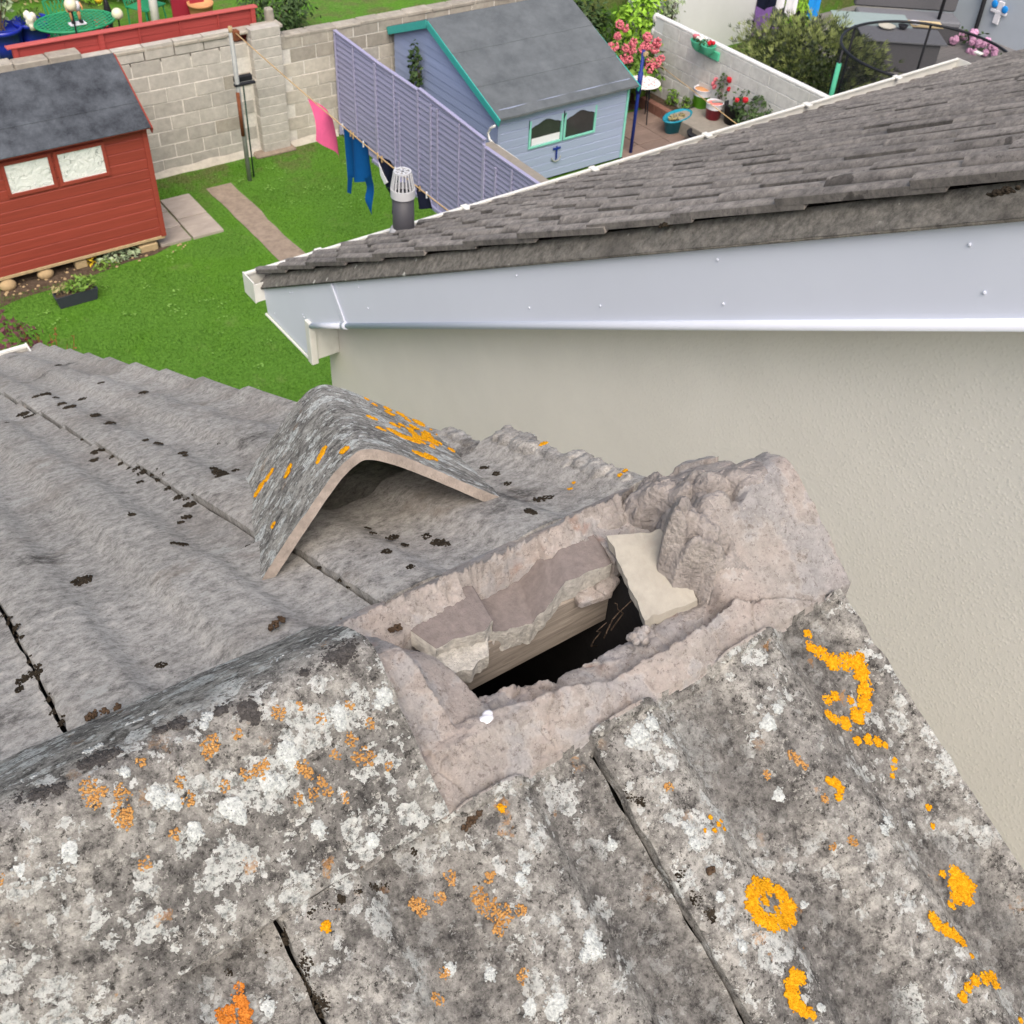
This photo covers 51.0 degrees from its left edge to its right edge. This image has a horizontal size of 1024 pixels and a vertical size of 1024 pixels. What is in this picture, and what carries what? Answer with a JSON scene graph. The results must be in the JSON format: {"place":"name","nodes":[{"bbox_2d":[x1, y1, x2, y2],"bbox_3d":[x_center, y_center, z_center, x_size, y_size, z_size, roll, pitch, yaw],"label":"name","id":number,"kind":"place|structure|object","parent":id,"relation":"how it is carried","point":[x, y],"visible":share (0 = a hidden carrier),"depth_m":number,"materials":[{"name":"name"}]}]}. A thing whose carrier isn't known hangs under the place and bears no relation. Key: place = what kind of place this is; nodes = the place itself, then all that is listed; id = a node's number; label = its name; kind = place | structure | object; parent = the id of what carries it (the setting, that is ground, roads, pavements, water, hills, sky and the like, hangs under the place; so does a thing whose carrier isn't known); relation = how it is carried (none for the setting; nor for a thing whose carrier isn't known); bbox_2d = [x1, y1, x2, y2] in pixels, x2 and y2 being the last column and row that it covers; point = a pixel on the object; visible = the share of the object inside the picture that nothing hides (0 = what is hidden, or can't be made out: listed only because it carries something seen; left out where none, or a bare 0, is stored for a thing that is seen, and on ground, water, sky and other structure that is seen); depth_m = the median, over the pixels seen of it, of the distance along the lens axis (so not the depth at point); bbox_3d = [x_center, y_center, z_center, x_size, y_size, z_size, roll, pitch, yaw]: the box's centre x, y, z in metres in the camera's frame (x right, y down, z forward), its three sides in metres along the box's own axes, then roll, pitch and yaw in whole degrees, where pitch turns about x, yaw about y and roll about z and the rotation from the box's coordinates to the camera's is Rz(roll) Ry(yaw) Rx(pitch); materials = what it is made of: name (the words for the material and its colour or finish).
{"place":"outdoors","nodes":[
{"label":"outdoors","id":0,"kind":"place"},
{"bbox_2d":[207,183,305,260],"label":"path","id":1,"kind":"structure","parent":0,"point":[248,214],"depth_m":15.67,"materials":[{"name":"concrete"}]},
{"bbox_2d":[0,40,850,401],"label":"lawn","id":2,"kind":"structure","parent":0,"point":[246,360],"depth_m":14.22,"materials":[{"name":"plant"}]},
{"bbox_2d":[0,309,52,349],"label":"barberry bush","id":3,"kind":"object","parent":2,"relation":"on","point":[12,328],"visible":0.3,"depth_m":11.85,"materials":[{"name":"purple plant"}]},
{"bbox_2d":[52,282,97,308],"bbox_3d":[-5.639,-2.794,13.897,0.540,0.166,0.170,-24,50,-26],"label":"planter trough","id":4,"kind":"object","parent":2,"relation":"on","point":[69,299],"visible":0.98,"depth_m":13.85,"materials":[{"name":"grey plastic"}]},
{"bbox_2d":[51,284,69,296],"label":"wilted plant","id":5,"kind":"object","parent":4,"relation":"in","point":[56,290],"visible":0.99,"depth_m":13.78,"materials":[{"name":"beige plant"}]},
{"bbox_2d":[59,274,95,293],"bbox_3d":[-5.604,-2.924,13.859,0.503,0.243,0.357,-24,50,-26],"label":"strawberry plant","id":6,"kind":"object","parent":4,"relation":"in","point":[72,286],"visible":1,"depth_m":13.82,"materials":[{"name":"green plant"}]},
{"bbox_2d":[0,244,169,307],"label":"soil bed","id":7,"kind":"object","parent":2,"relation":"on","point":[31,280],"visible":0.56,"depth_m":14.34,"materials":[{"name":"soil"}]},
{"bbox_2d":[0,279,15,290],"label":"stone","id":8,"kind":"object","parent":7,"relation":"on","point":[8,285],"visible":1,"depth_m":14.00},
{"bbox_2d":[0,53,165,280],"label":"shed","id":9,"kind":"structure","parent":8,"relation":"on","point":[78,182],"depth_m":13.73,"materials":[{"name":"red paint"}]},
{"bbox_2d":[0,152,58,198],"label":"window frame","id":10,"kind":"structure","parent":9,"relation":"in","point":[32,174],"depth_m":13.37,"materials":[{"name":"glass"}]},
{"bbox_2d":[52,141,110,186],"bbox_3d":[-5.470,-4.432,13.667,0.646,0.458,0.021,-24,50,-26],"label":"window frame","id":11,"kind":"structure","parent":9,"relation":"in","point":[82,163],"depth_m":13.66,"materials":[{"name":"glass"}]},
{"bbox_2d":[37,268,53,279],"bbox_3d":[-6.211,-3.173,14.297,0.220,0.160,0.156,-24,50,-26],"label":"stone","id":12,"kind":"object","parent":7,"relation":"on","point":[48,273],"visible":1,"depth_m":14.24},
{"bbox_2d":[73,259,87,268],"bbox_3d":[-5.841,-3.369,14.538,0.160,0.110,0.120,-24,50,-26],"label":"brick","id":13,"kind":"object","parent":7,"relation":"on","point":[82,263],"visible":0.86,"depth_m":14.49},
{"bbox_2d":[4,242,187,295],"bbox_3d":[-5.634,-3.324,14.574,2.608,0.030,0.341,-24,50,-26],"label":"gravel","id":14,"kind":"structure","parent":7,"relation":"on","point":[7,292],"depth_m":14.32,"materials":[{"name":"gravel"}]},
{"bbox_2d":[93,257,119,270],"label":"weed","id":15,"kind":"object","parent":7,"relation":"on","point":[104,265],"visible":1,"depth_m":14.54,"materials":[{"name":"green plant"}]},
{"bbox_2d":[95,247,140,264],"bbox_3d":[-5.395,-3.514,14.728,0.640,0.169,0.348,-24,50,-26],"label":"weed","id":16,"kind":"object","parent":7,"relation":"on","point":[123,256],"visible":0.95,"depth_m":14.71,"materials":[{"name":"plant"}]},
{"bbox_2d":[137,241,157,252],"bbox_3d":[-5.070,-3.697,14.940,0.260,0.110,0.140,-24,50,-26],"label":"brick","id":17,"kind":"object","parent":7,"relation":"on","point":[148,246],"visible":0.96,"depth_m":14.89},
{"bbox_2d":[155,193,223,246],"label":"paving","id":18,"kind":"structure","parent":2,"relation":"on","point":[191,216],"depth_m":15.52,"materials":[{"name":"concrete"}]},
{"bbox_2d":[31,163,364,389],"bbox_3d":[-3.010,-2.574,13.933,6.167,0.045,8.410,-24,50,-26],"label":"clover","id":19,"kind":"object","parent":2,"relation":"on","point":[168,305],"visible":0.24,"depth_m":14.09,"materials":[{"name":"green plant"}]},
{"bbox_2d":[228,26,255,180],"bbox_3d":[-3.911,-5.999,15.862,0.320,2.300,0.110,-24,50,-26],"label":"clothes pole","id":20,"kind":"object","parent":2,"relation":"on","point":[233,36],"visible":1,"depth_m":15.65,"materials":[{"name":"metal"}]},
{"bbox_2d":[235,33,448,210],"bbox_3d":[-0.907,-3.637,12.153,0.014,0.205,10.401,-24,50,-26],"label":"clothes line","id":21,"kind":"object","parent":20,"relation":"attached to","point":[336,120],"visible":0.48,"depth_m":13.54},
{"bbox_2d":[308,99,338,155],"bbox_3d":[-2.389,-4.962,13.869,0.165,0.467,0.845,-24,50,-26],"label":"pink cloth","id":22,"kind":"object","parent":21,"relation":"hanging from","point":[326,133],"visible":0.94,"depth_m":13.93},
{"bbox_2d":[344,127,373,213],"bbox_3d":[-1.945,-4.315,13.575,0.133,0.903,0.700,-24,50,-26],"label":"blue cloth","id":23,"kind":"object","parent":21,"relation":"hanging from","point":[358,162],"visible":1,"depth_m":13.51,"materials":[{"name":"fabric"}]},
{"bbox_2d":[378,158,397,192],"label":"trousers","id":24,"kind":"object","parent":21,"relation":"hanging from","point":[386,170],"visible":0.38,"depth_m":12.96,"materials":[{"name":"black fabric"}]},
{"bbox_2d":[415,186,431,209],"bbox_3d":[-1.035,-3.601,12.423,0.104,0.234,0.325,-24,50,-26],"label":"dark garment","id":25,"kind":"object","parent":21,"relation":"hanging from","point":[424,202],"visible":1,"depth_m":12.39,"materials":[{"name":"blue fabric"}]},
{"bbox_2d":[233,73,254,176],"bbox_3d":[-3.958,-5.817,16.210,0.280,1.516,0.158,-24,50,-26],"label":"broom","id":26,"kind":"object","parent":2,"relation":"on","point":[245,77],"visible":0.72,"depth_m":15.91,"materials":[{"name":"metal"}]},
{"bbox_2d":[0,0,523,179],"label":"block wall","id":27,"kind":"structure","parent":2,"relation":"on","point":[183,87],"depth_m":16.53,"materials":[{"name":"concrete"}]},
{"bbox_2d":[407,39,423,87],"bbox_3d":[-1.549,-6.716,17.235,0.189,1.690,0.435,-24,50,-26],"label":"climbing plant","id":28,"kind":"object","parent":2,"relation":"on","point":[413,73],"visible":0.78,"depth_m":16.94,"materials":[{"name":"green plant"}]},
{"bbox_2d":[333,29,539,213],"bbox_3d":[-0.664,-4.713,15.181,0.080,1.721,7.520,-24,50,-26],"label":"fence","id":29,"kind":"object","parent":2,"relation":"on","point":[450,159],"visible":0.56,"depth_m":15.86,"materials":[{"name":"purple paint"}]},
{"bbox_2d":[0,342,1023,1023],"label":"house","id":30,"kind":"structure","parent":2,"relation":"on","point":[304,786],"depth_m":0.95,"materials":[{"name":"concrete"}]},
{"bbox_2d":[246,385,498,579],"bbox_3d":[-0.205,-0.066,1.401,0.283,0.328,0.468,-9,45,-14],"label":"loose ridge tile","id":31,"kind":"object","parent":30,"relation":"on","point":[323,442],"visible":1,"depth_m":1.31,"materials":[{"name":"concrete"}]},
{"bbox_2d":[479,710,492,723],"bbox_3d":[-0.023,0.177,0.913,0.012,0.010,0.022,24,47,20],"label":"pebble","id":32,"kind":"object","parent":30,"relation":"attached to","point":[486,717],"visible":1,"depth_m":0.91,"materials":[{"name":"white stone"}]},
{"bbox_2d":[590,600,631,646],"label":"dry twigs","id":33,"kind":"object","parent":30,"relation":"in","point":[591,645],"visible":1,"depth_m":1.07,"materials":[{"name":"wood"}]},
{"bbox_2d":[626,625,650,645],"bbox_3d":[0.120,0.116,1.009,0.025,0.016,0.020,-24,50,-26],"label":"mortar crumb","id":34,"kind":"object","parent":30,"relation":"on","point":[637,636],"visible":1,"depth_m":1.00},
{"bbox_2d":[606,529,697,626],"bbox_3d":[0.141,0.064,1.068,0.066,0.041,0.098,-12,46,-16],"label":"tile shard","id":35,"kind":"object","parent":30,"relation":"on","point":[656,597],"visible":0.83,"depth_m":1.06,"materials":[{"name":"ceramic"}]},
{"bbox_2d":[387,0,640,177],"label":"shed","id":36,"kind":"structure","parent":2,"relation":"on","point":[535,82],"depth_m":16.58,"materials":[{"name":"blue paint"}]},
{"bbox_2d":[528,112,563,149],"bbox_3d":[0.519,-5.839,16.443,0.640,0.460,0.025,-24,50,-26],"label":"window frame","id":37,"kind":"structure","parent":36,"relation":"in","point":[553,123],"depth_m":16.41,"materials":[{"name":"teal paint"}]},
{"bbox_2d":[562,103,597,139],"bbox_3d":[1.060,-6.081,16.738,0.635,0.460,0.025,-24,50,-26],"label":"window frame","id":38,"kind":"structure","parent":36,"relation":"in","point":[580,121],"depth_m":16.74,"materials":[{"name":"teal paint"}]},
{"bbox_2d":[573,0,616,43],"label":"dark shrub","id":39,"kind":"object","parent":2,"relation":"on","point":[593,20],"visible":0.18,"depth_m":19.03,"materials":[{"name":"green plant"}]},
{"bbox_2d":[612,0,665,49],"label":"lime shrub","id":40,"kind":"object","parent":2,"relation":"on","point":[647,6],"visible":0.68,"depth_m":19.52,"materials":[{"name":"green plant"}]},
{"bbox_2d":[649,0,685,23],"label":"climbing rose","id":41,"kind":"object","parent":2,"relation":"on","point":[667,9],"visible":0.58,"depth_m":20.04,"materials":[{"name":"green plant"}]},
{"bbox_2d":[626,0,756,45],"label":"boundary wall","id":42,"kind":"structure","parent":2,"relation":"on","point":[711,19],"depth_m":21.15,"materials":[{"name":"paint"}]},
{"bbox_2d":[670,108,728,137],"bbox_3d":[3.645,-6.268,18.168,0.720,0.260,2.220,-24,50,-26],"label":"concrete ledge","id":43,"kind":"object","parent":2,"relation":"on","point":[698,122],"visible":0.32,"depth_m":18.39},
{"bbox_2d":[693,84,710,108],"bbox_3d":[3.317,-7.246,18.758,0.340,0.320,0.340,-24,50,-26],"label":"bucket","id":44,"kind":"object","parent":43,"relation":"on","point":[699,102],"visible":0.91,"depth_m":18.66,"materials":[{"name":"green plastic"}]},
{"bbox_2d":[706,98,723,120],"bbox_3d":[3.463,-6.896,18.426,0.309,0.280,0.309,-24,50,-26],"label":"bucket","id":45,"kind":"object","parent":43,"relation":"on","point":[713,113],"visible":0.9,"depth_m":18.35,"materials":[{"name":"plastic"}]},
{"bbox_2d":[724,100,744,125],"bbox_3d":[3.800,-6.803,18.323,0.400,0.320,0.400,-24,50,-26],"label":"bucket","id":46,"kind":"object","parent":43,"relation":"on","point":[729,113],"visible":0.54,"depth_m":18.23,"materials":[{"name":"black plastic"}]},
{"bbox_2d":[650,13,828,122],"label":"block wall","id":47,"kind":"structure","parent":2,"relation":"on","point":[686,63],"depth_m":18.28,"materials":[{"name":"concrete"}]},
{"bbox_2d":[690,37,719,61],"bbox_3d":[3.230,-7.822,18.179,0.300,0.250,0.560,-24,50,-26],"label":"wall planter","id":48,"kind":"object","parent":47,"relation":"attached to","point":[710,52],"visible":0.88,"depth_m":18.11,"materials":[{"name":"green plastic"}]},
{"bbox_2d":[693,34,714,46],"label":"flowering plant","id":49,"kind":"object","parent":48,"relation":"in","point":[698,38],"visible":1,"depth_m":18.03,"materials":[{"name":"red plant"}]},
{"bbox_2d":[727,88,772,123],"bbox_3d":[4.077,-6.602,18.034,0.999,0.979,0.968,10,44,6],"label":"geranium","id":50,"kind":"object","parent":2,"relation":"on","point":[752,114],"visible":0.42,"depth_m":17.75,"materials":[{"name":"green plant"}]},
{"bbox_2d":[728,5,904,94],"bbox_3d":[5.419,-8.130,19.355,3.394,1.689,3.427,-24,50,-26],"label":"juniper bush","id":51,"kind":"object","parent":2,"relation":"on","point":[813,71],"visible":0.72,"depth_m":19.01,"materials":[{"name":"green plant"}]},
{"bbox_2d":[763,5,1015,84],"bbox_3d":[8.852,-9.478,22.008,5.800,0.040,5.992,-24,50,-26],"label":"decking","id":52,"kind":"object","parent":2,"relation":"on","point":[951,52],"visible":0.05,"depth_m":21.94,"materials":[{"name":"wood"}]},
{"bbox_2d":[769,6,818,63],"bbox_3d":[5.503,-9.313,20.969,0.900,0.820,0.790,4,43,0],"label":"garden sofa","id":53,"kind":"object","parent":52,"relation":"on","point":[774,8],"visible":0.1,"depth_m":20.93,"materials":[{"name":"grey wicker"}]},
{"bbox_2d":[830,10,911,42],"bbox_3d":[7.128,-9.545,21.505,1.500,0.580,0.900,4,43,0],"label":"patio table","id":54,"kind":"object","parent":52,"relation":"on","point":[859,17],"visible":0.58,"depth_m":21.42,"materials":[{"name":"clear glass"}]},
{"bbox_2d":[857,25,947,72],"bbox_3d":[7.514,-9.012,20.961,1.600,0.590,0.800,4,43,0],"label":"patio table","id":55,"kind":"object","parent":52,"relation":"on","point":[906,44],"visible":0.64,"depth_m":20.70,"materials":[{"name":"wicker"}]},
{"bbox_2d":[852,0,960,44],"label":"garden sofa","id":56,"kind":"object","parent":52,"relation":"on","point":[949,19],"visible":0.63,"depth_m":22.19,"materials":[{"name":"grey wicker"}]},
{"bbox_2d":[909,20,943,28],"bbox_3d":[8.233,-9.824,21.623,0.840,0.030,0.320,4,43,0],"label":"wooden board","id":57,"kind":"object","parent":52,"relation":"on","point":[924,26],"visible":0.38,"depth_m":21.52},
{"bbox_2d":[829,20,1007,95],"bbox_3d":[6.505,-6.608,17.569,2.800,1.853,2.800,-24,50,-26],"label":"trampoline","id":58,"kind":"object","parent":2,"relation":"on","point":[836,74],"visible":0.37,"depth_m":17.62,"materials":[{"name":"black plastic"}]},
{"bbox_2d":[912,0,1023,49],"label":"grey wall","id":59,"kind":"structure","parent":2,"relation":"on","point":[1007,31],"depth_m":22.26,"materials":[{"name":"paint"}]},
{"bbox_2d":[974,0,986,28],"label":"downpipe","id":60,"kind":"object","parent":59,"relation":"attached to","point":[980,13],"visible":0.53,"depth_m":22.34,"materials":[{"name":"black plastic"}]},
{"bbox_2d":[990,0,1007,24],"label":"wall ornament","id":61,"kind":"object","parent":59,"relation":"attached to","point":[1001,9],"depth_m":22.03,"materials":[{"name":"white plastic"}]},
{"bbox_2d":[949,26,1001,56],"bbox_3d":[9.458,-9.499,22.243,0.822,1.036,1.655,-24,50,-26],"label":"flowering shrub","id":62,"kind":"object","parent":2,"relation":"on","point":[993,50],"visible":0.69,"depth_m":21.79,"materials":[{"name":"pink plant"}]},
{"bbox_2d":[0,0,854,43],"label":"raised lawn","id":63,"kind":"structure","parent":0,"point":[330,11],"depth_m":18.28,"materials":[{"name":"plant"}]},
{"bbox_2d":[0,20,22,59],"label":"plant pot","id":64,"kind":"object","parent":63,"relation":"on","point":[10,34],"visible":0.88,"depth_m":15.87,"materials":[{"name":"ceramic"}]},
{"bbox_2d":[0,0,15,30],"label":"shrub","id":65,"kind":"object","parent":64,"relation":"in","point":[8,7],"visible":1,"depth_m":15.76,"materials":[{"name":"green plant"}]},
{"bbox_2d":[12,13,49,42],"bbox_3d":[-7.230,-7.232,16.270,0.551,0.450,0.551,-24,50,-26],"label":"plant pot","id":66,"kind":"object","parent":63,"relation":"on","point":[29,35],"visible":0.34,"depth_m":16.08,"materials":[{"name":"ceramic"}]},
{"bbox_2d":[17,3,41,24],"bbox_3d":[-7.227,-7.439,16.057,0.386,0.276,0.358,14,44,11],"label":"shrub","id":67,"kind":"object","parent":66,"relation":"in","point":[34,10],"visible":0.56,"depth_m":16.04,"materials":[{"name":"green plant"}]},
{"bbox_2d":[26,14,34,30],"bbox_3d":[-7.013,-7.145,15.662,0.110,0.220,0.110,-24,50,-26],"label":"mushroom ornament","id":68,"kind":"object","parent":66,"relation":"in","point":[30,19],"visible":0.92,"depth_m":15.62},
{"bbox_2d":[41,0,83,36],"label":"garden chair","id":69,"kind":"object","parent":63,"relation":"on","point":[51,12],"visible":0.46,"depth_m":15.63,"materials":[{"name":"green paint"}]},
{"bbox_2d":[64,0,76,33],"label":"globe lamp","id":70,"kind":"object","parent":63,"relation":"on","point":[70,5],"visible":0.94,"depth_m":14.86,"materials":[{"name":"white plastic"}]},
{"bbox_2d":[33,9,114,37],"bbox_3d":[-6.313,-6.822,15.707,1.151,0.720,0.871,-24,50,-26],"label":"garden table","id":71,"kind":"object","parent":63,"relation":"on","point":[59,32],"visible":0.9,"depth_m":15.45,"materials":[{"name":"green paint"}]},
{"bbox_2d":[65,0,86,26],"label":"garden figurine","id":72,"kind":"object","parent":71,"relation":"on","point":[79,22],"visible":0.61,"depth_m":15.27,"materials":[{"name":"white ceramic"}]},
{"bbox_2d":[111,8,122,25],"bbox_3d":[-5.760,-7.006,15.857,0.164,0.832,0.164,-24,50,-26],"label":"globe lamp","id":73,"kind":"object","parent":63,"relation":"on","point":[117,13],"visible":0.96,"depth_m":15.58,"materials":[{"name":"glass"}]},
{"bbox_2d":[4,4,257,58],"bbox_3d":[-5.366,-6.664,15.584,3.660,0.787,0.145,-24,50,-26],"label":"fence","id":74,"kind":"object","parent":63,"relation":"on","point":[131,34],"visible":0.34,"depth_m":15.40,"materials":[{"name":"wood"}]},
{"bbox_2d":[123,0,166,24],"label":"garden chair","id":75,"kind":"object","parent":63,"relation":"on","point":[144,6],"visible":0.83,"depth_m":16.82,"materials":[{"name":"green paint"}]},
{"bbox_2d":[148,0,159,20],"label":"birch tree","id":76,"kind":"object","parent":63,"relation":"on","point":[154,11],"visible":0.48,"depth_m":16.69,"materials":[{"name":"white plant"}]},
{"bbox_2d":[170,0,203,16],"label":"board panel","id":77,"kind":"object","parent":63,"relation":"on","point":[179,8],"visible":0.1,"depth_m":16.86,"materials":[{"name":"plastic"}]},
{"bbox_2d":[187,0,212,13],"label":"plant pot","id":78,"kind":"object","parent":63,"relation":"on","point":[201,7],"visible":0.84,"depth_m":16.80,"materials":[{"name":"ceramic"}]},
{"bbox_2d":[264,6,273,21],"bbox_3d":[-3.691,-7.383,16.410,0.120,0.620,0.120,-24,50,-26],"label":"concrete post","id":79,"kind":"object","parent":63,"relation":"on","point":[268,14],"visible":0.42,"depth_m":16.22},
{"bbox_2d":[235,0,320,30],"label":"hedge shrub","id":80,"kind":"object","parent":63,"relation":"on","point":[293,7],"visible":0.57,"depth_m":17.04,"materials":[{"name":"green plant"}]},
{"bbox_2d":[485,141,548,182],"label":"wall","id":81,"kind":"structure","parent":0,"point":[521,165],"depth_m":15.10,"materials":[{"name":"grey concrete"}]},
{"bbox_2d":[242,49,1023,868],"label":"house","id":82,"kind":"structure","parent":0,"point":[824,297],"depth_m":2.63,"materials":[{"name":"paint"}]},
{"bbox_2d":[628,92,678,110],"bbox_3d":[3.081,-6.181,18.196,1.760,0.001,6.600,-24,50,-26],"label":"planting bed","id":83,"kind":"object","parent":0,"point":[654,97],"visible":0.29,"depth_m":19.44,"materials":[{"name":"soil"}]},
{"bbox_2d":[608,19,665,100],"bbox_3d":[2.038,-7.998,18.860,1.668,1.678,1.311,-24,50,-26],"label":"hydrangea","id":84,"kind":"object","parent":83,"relation":"on","point":[623,53],"visible":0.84,"depth_m":18.59,"materials":[{"name":"pink plant"}]},
{"bbox_2d":[629,93,671,118],"bbox_3d":[2.503,-7.199,19.117,0.120,0.200,1.530,-24,50,-26],"label":"brick edging","id":85,"kind":"object","parent":83,"relation":"on","point":[657,109],"visible":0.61,"depth_m":19.04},
{"bbox_2d":[664,88,678,104],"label":"bed plant","id":86,"kind":"object","parent":83,"relation":"on","point":[670,99],"visible":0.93,"depth_m":19.27,"materials":[{"name":"green plant"}]},
{"bbox_2d":[677,96,692,108],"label":"bed plant","id":87,"kind":"object","parent":83,"relation":"on","point":[686,106],"visible":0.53,"depth_m":19.04,"materials":[{"name":"green plant"}]},
{"bbox_2d":[715,72,731,100],"bbox_3d":[3.593,-7.068,18.467,0.302,1.010,0.322,-24,50,-26],"label":"salvia","id":88,"kind":"object","parent":83,"relation":"on","point":[729,79],"visible":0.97,"depth_m":18.23,"materials":[{"name":"green plant"}]},
{"bbox_3d":[5.386,-10.077,19.791,2.602,0.318,0.240,-24,50,-26],"label":"clothes line","id":89,"kind":"object","parent":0,"visible":0},
{"bbox_2d":[751,6,778,36],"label":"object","id":90,"kind":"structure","parent":89,"relation":"hanging from","point":[760,12],"depth_m":21.77,"materials":[{"name":"purple fabric"}]},
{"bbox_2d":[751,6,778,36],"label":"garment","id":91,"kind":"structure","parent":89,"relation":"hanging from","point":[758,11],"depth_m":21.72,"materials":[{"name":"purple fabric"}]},
{"bbox_2d":[756,0,776,10],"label":"navy garment","id":92,"kind":"object","parent":89,"relation":"hanging from","point":[763,4],"visible":1,"depth_m":19.67,"materials":[{"name":"fabric"}]},
{"bbox_2d":[784,0,797,16],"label":"white trousers","id":93,"kind":"object","parent":89,"relation":"hanging from","point":[790,4],"visible":0.73,"depth_m":20.21,"materials":[{"name":"fabric"}]},
{"bbox_2d":[782,0,816,29],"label":"garment","id":94,"kind":"object","parent":89,"relation":"hanging from","point":[802,5],"visible":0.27,"depth_m":20.60,"materials":[{"name":"green fabric"}]},
{"bbox_2d":[806,0,820,18],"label":"blue towel","id":95,"kind":"object","parent":89,"relation":"hanging from","point":[814,4],"visible":0.77,"depth_m":20.68,"materials":[{"name":"fabric"}]},
{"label":"patio bedding","id":96,"kind":"structure","parent":0,"visible":0},
{"bbox_2d":[621,109,687,157],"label":"patio","id":97,"kind":"structure","parent":96,"relation":"on","point":[651,134],"depth_m":18.44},
{"bbox_2d":[629,50,648,152],"bbox_3d":[2.028,-6.589,17.344,0.102,1.700,0.102,-24,50,-26],"label":"clothes pole","id":98,"kind":"object","parent":97,"relation":"on","point":[640,72],"visible":0.98,"depth_m":17.24,"materials":[{"name":"metal"}]},
{"bbox_2d":[646,55,736,123],"bbox_3d":[2.787,-6.172,15.932,0.012,0.189,2.941,-19,48,-22],"label":"clothes line","id":99,"kind":"object","parent":98,"relation":"attached to","point":[691,89],"visible":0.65,"depth_m":16.06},
{"bbox_2d":[629,75,660,124],"bbox_3d":[2.241,-7.144,18.686,0.600,0.688,0.600,-24,50,-26],"label":"mosaic table","id":100,"kind":"object","parent":97,"relation":"on","point":[649,83],"visible":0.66,"depth_m":18.48,"materials":[{"name":"white stone"}]},
{"bbox_2d":[663,108,691,133],"bbox_3d":[2.845,-6.740,18.575,0.721,0.250,0.401,-24,50,-26],"label":"planter","id":101,"kind":"object","parent":97,"relation":"on","point":[671,127],"visible":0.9,"depth_m":18.45,"materials":[{"name":"teal plastic"}]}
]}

